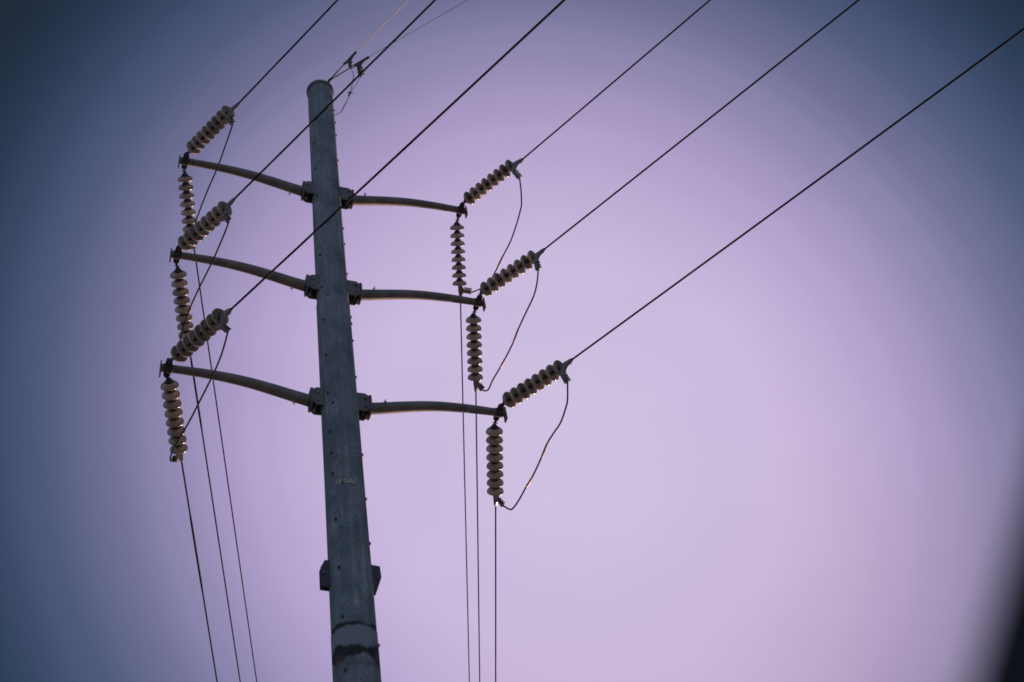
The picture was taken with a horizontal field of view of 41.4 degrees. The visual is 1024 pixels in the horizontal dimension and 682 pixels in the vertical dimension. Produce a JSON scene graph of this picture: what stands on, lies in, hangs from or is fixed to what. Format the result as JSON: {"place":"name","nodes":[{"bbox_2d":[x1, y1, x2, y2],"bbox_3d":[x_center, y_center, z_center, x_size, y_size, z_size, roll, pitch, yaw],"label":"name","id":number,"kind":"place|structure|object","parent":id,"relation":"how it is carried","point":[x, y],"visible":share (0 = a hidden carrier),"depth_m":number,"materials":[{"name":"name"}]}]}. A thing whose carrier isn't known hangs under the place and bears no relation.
{"place":"outdoors","nodes":[
{"label":"outdoors","id":0,"kind":"place"},
{"bbox_2d":[0,0,1023,681],"label":"sky","id":1,"kind":"structure","parent":0,"point":[802,460],"materials":[{"name":"purple"}]},
{"bbox_3d":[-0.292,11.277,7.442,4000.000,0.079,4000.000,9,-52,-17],"label":"ground","id":2,"kind":"structure","parent":0,"visible":0},
{"bbox_2d":[159,79,507,681],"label":"steel power pole","id":3,"kind":"object","parent":2,"relation":"on","point":[349,573],"visible":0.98,"depth_m":19.73,"materials":[{"name":"metal"}]},
{"bbox_2d":[160,375,187,461],"bbox_3d":[-4.847,1.106,19.452,0.265,0.539,1.376,-5,-49,-6],"label":"insulator string","id":4,"kind":"object","parent":3,"relation":"hanging from","point":[172,403],"visible":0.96,"depth_m":19.37,"materials":[{"name":"grey ceramic"}]},
{"bbox_2d":[169,332,228,461],"bbox_3d":[-4.375,0.803,18.870,0.143,0.158,2.686,15,-54,-22],"label":"jumper cable","id":5,"kind":"object","parent":4,"relation":"attached to","point":[193,413],"visible":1,"depth_m":18.84,"materials":[{"name":"metal"}]},
{"bbox_2d":[181,461,217,681],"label":"conductor wire","id":6,"kind":"object","parent":4,"relation":"attached to","point":[196,553],"visible":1,"depth_m":20.86,"materials":[{"name":"metal"}]},
{"bbox_2d":[170,261,193,338],"bbox_3d":[-5.216,-0.560,21.444,0.265,0.621,1.444,-5,-49,-6],"label":"insulator string","id":7,"kind":"object","parent":3,"relation":"hanging from","point":[179,283],"visible":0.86,"depth_m":21.35,"materials":[{"name":"grey ceramic"}]},
{"bbox_2d":[179,222,228,340],"bbox_3d":[-4.776,-0.827,20.817,0.174,0.196,2.717,13,-53,-20],"label":"jumper cable","id":8,"kind":"object","parent":7,"relation":"attached to","point":[203,280],"visible":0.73,"depth_m":20.72,"materials":[{"name":"metal"}]},
{"bbox_2d":[190,356,240,681],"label":"conductor wire","id":9,"kind":"object","parent":7,"relation":"attached to","point":[197,401],"visible":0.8,"depth_m":23.64,"materials":[{"name":"metal"}]},
{"bbox_2d":[177,166,196,249],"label":"insulator string","id":10,"kind":"object","parent":3,"relation":"hanging from","point":[186,195],"visible":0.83,"depth_m":23.30,"materials":[{"name":"grey ceramic"}]},
{"bbox_2d":[194,250,256,681],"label":"conductor wire","id":11,"kind":"object","parent":10,"relation":"attached to","point":[226,474],"visible":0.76,"depth_m":26.48,"materials":[{"name":"metal"}]},
{"bbox_2d":[166,308,232,363],"bbox_3d":[-4.286,0.005,18.579,0.265,0.710,1.473,31,-61,-31],"label":"insulator string","id":12,"kind":"object","parent":3,"relation":"attached to","point":[198,336],"visible":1,"depth_m":18.61,"materials":[{"name":"grey ceramic"}]},
{"bbox_2d":[231,0,565,309],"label":"conductor wire","id":13,"kind":"object","parent":12,"relation":"attached to","point":[410,142],"visible":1,"depth_m":16.51,"materials":[{"name":"metal"}]},
{"bbox_2d":[177,198,235,250],"bbox_3d":[-4.641,-1.664,20.550,0.265,0.815,1.446,34,-63,-32],"label":"insulator string","id":14,"kind":"object","parent":3,"relation":"attached to","point":[212,219],"visible":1,"depth_m":20.64,"materials":[{"name":"grey ceramic"}]},
{"bbox_2d":[234,0,435,199],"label":"conductor wire","id":15,"kind":"object","parent":14,"relation":"attached to","point":[340,93],"visible":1,"depth_m":19.09,"materials":[{"name":"metal"}]},
{"bbox_2d":[185,102,239,155],"bbox_3d":[-5.009,-3.418,22.552,0.265,0.858,1.509,32,-62,-31],"label":"insulator string","id":16,"kind":"object","parent":3,"relation":"attached to","point":[211,129],"visible":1,"depth_m":22.66,"materials":[{"name":"grey ceramic"}]},
{"bbox_2d":[193,124,232,225],"bbox_3d":[-5.099,-2.589,22.820,0.106,0.237,2.722,13,-53,-20],"label":"jumper cable","id":17,"kind":"object","parent":16,"relation":"hanging from","point":[214,174],"visible":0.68,"depth_m":22.68,"materials":[{"name":"metal"}]},
{"bbox_2d":[238,0,337,103],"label":"conductor wire","id":18,"kind":"object","parent":16,"relation":"attached to","point":[290,49],"visible":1,"depth_m":21.65,"materials":[{"name":"metal"}]},
{"bbox_2d":[328,51,356,79],"bbox_3d":[-3.282,-5.261,26.349,0.059,0.441,0.846,33,-62,-32],"label":"dead end clamp","id":19,"kind":"object","parent":3,"relation":"attached to","point":[349,61],"visible":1,"depth_m":26.34,"materials":[{"name":"metal"}]},
{"bbox_2d":[335,68,353,114],"bbox_3d":[-3.196,-4.763,25.893,0.101,0.915,0.720,29,-60,-30],"label":"ground lead","id":20,"kind":"object","parent":19,"relation":"hanging from","point":[350,92],"visible":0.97,"depth_m":25.63,"materials":[{"name":"metal"}]},
{"bbox_2d":[357,0,407,50],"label":"ground wire","id":21,"kind":"object","parent":19,"relation":"attached to","point":[382,25],"visible":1,"depth_m":25.93,"materials":[{"name":"grey metal"}]},
{"bbox_2d":[330,56,369,80],"bbox_3d":[-3.149,-5.166,26.311,0.976,0.654,0.059,-30,-51,15],"label":"dead end clamp","id":22,"kind":"object","parent":3,"relation":"attached to","point":[358,65],"visible":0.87,"depth_m":26.35,"materials":[{"name":"metal"}]},
{"bbox_2d":[369,0,466,56],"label":"ground wire","id":23,"kind":"object","parent":22,"relation":"attached to","point":[419,27],"visible":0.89,"depth_m":25.91,"materials":[{"name":"metal"}]},
{"bbox_2d":[450,215,471,295],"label":"insulator string","id":24,"kind":"object","parent":3,"relation":"hanging from","point":[458,258],"visible":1,"depth_m":24.68,"materials":[{"name":"grey ceramic"}]},
{"bbox_2d":[460,304,469,681],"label":"conductor wire","id":25,"kind":"object","parent":24,"relation":"attached to","point":[464,489],"visible":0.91,"depth_m":27.44,"materials":[{"name":"metal"}]},
{"bbox_2d":[472,179,521,292],"bbox_3d":[-0.165,-1.786,24.205,0.298,0.263,2.523,11,-53,-19],"label":"jumper cable","id":26,"kind":"object","parent":24,"relation":"attached to","point":[511,237],"visible":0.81,"depth_m":24.16,"materials":[{"name":"metal"}]},
{"bbox_2d":[466,308,484,391],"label":"insulator string","id":27,"kind":"object","parent":3,"relation":"hanging from","point":[474,352],"visible":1,"depth_m":22.78,"materials":[{"name":"grey ceramic"}]},
{"bbox_2d":[475,392,479,681],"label":"conductor wire","id":28,"kind":"object","parent":27,"relation":"attached to","point":[477,535],"visible":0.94,"depth_m":24.95,"materials":[{"name":"metal"}]},
{"bbox_2d":[461,158,523,205],"bbox_3d":[-0.346,-2.727,24.038,1.494,0.776,0.265,-39,-54,22],"label":"insulator string","id":29,"kind":"object","parent":3,"relation":"hanging from","point":[490,181],"visible":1,"depth_m":24.14,"materials":[{"name":"grey ceramic"}]},
{"bbox_2d":[523,0,710,158],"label":"conductor wire","id":30,"kind":"object","parent":29,"relation":"attached to","point":[628,69],"visible":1,"depth_m":22.72,"materials":[{"name":"metal"}]},
{"bbox_2d":[486,418,504,506],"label":"insulator string","id":31,"kind":"object","parent":3,"relation":"hanging from","point":[494,456],"visible":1,"depth_m":20.79,"materials":[{"name":"grey ceramic"}]},
{"bbox_2d":[495,506,495,681],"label":"conductor wire","id":32,"kind":"object","parent":31,"relation":"attached to","point":[495,593],"visible":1,"depth_m":22.18,"materials":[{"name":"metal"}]},
{"bbox_2d":[503,383,568,509],"bbox_3d":[0.426,1.665,20.206,0.193,0.227,2.654,11,-53,-19],"label":"jumper cable","id":33,"kind":"object","parent":31,"relation":"hanging from","point":[542,455],"visible":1,"depth_m":20.23,"materials":[{"name":"metal"}]},
{"bbox_2d":[478,248,544,297],"bbox_3d":[0.000,-1.012,22.044,1.469,0.730,0.265,-37,-54,21],"label":"insulator string","id":34,"kind":"object","parent":3,"relation":"attached to","point":[518,267],"visible":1,"depth_m":22.13,"materials":[{"name":"grey ceramic"}]},
{"bbox_2d":[482,270,538,391],"bbox_3d":[0.022,-0.097,22.270,0.152,0.140,2.641,11,-53,-19],"label":"jumper cable","id":35,"kind":"object","parent":34,"relation":"attached to","point":[514,339],"visible":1,"depth_m":22.30,"materials":[{"name":"metal"}]},
{"bbox_2d":[544,0,859,249],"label":"conductor wire","id":36,"kind":"object","parent":34,"relation":"attached to","point":[719,110],"visible":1,"depth_m":20.18,"materials":[{"name":"metal"}]},
{"bbox_2d":[501,358,572,407],"bbox_3d":[0.370,0.727,20.015,1.475,0.743,0.265,-40,-54,22],"label":"insulator string","id":37,"kind":"object","parent":3,"relation":"attached to","point":[548,375],"visible":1,"depth_m":20.07,"materials":[{"name":"grey ceramic"}]},
{"bbox_2d":[564,28,1023,363],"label":"conductor wire","id":38,"kind":"object","parent":37,"relation":"attached to","point":[828,172],"visible":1,"depth_m":17.66,"materials":[{"name":"metal"}]},
{"bbox_2d":[972,501,1023,681],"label":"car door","id":39,"kind":"object","parent":2,"relation":"on","point":[1001,657],"visible":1,"depth_m":0.39,"materials":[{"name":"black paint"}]}
]}

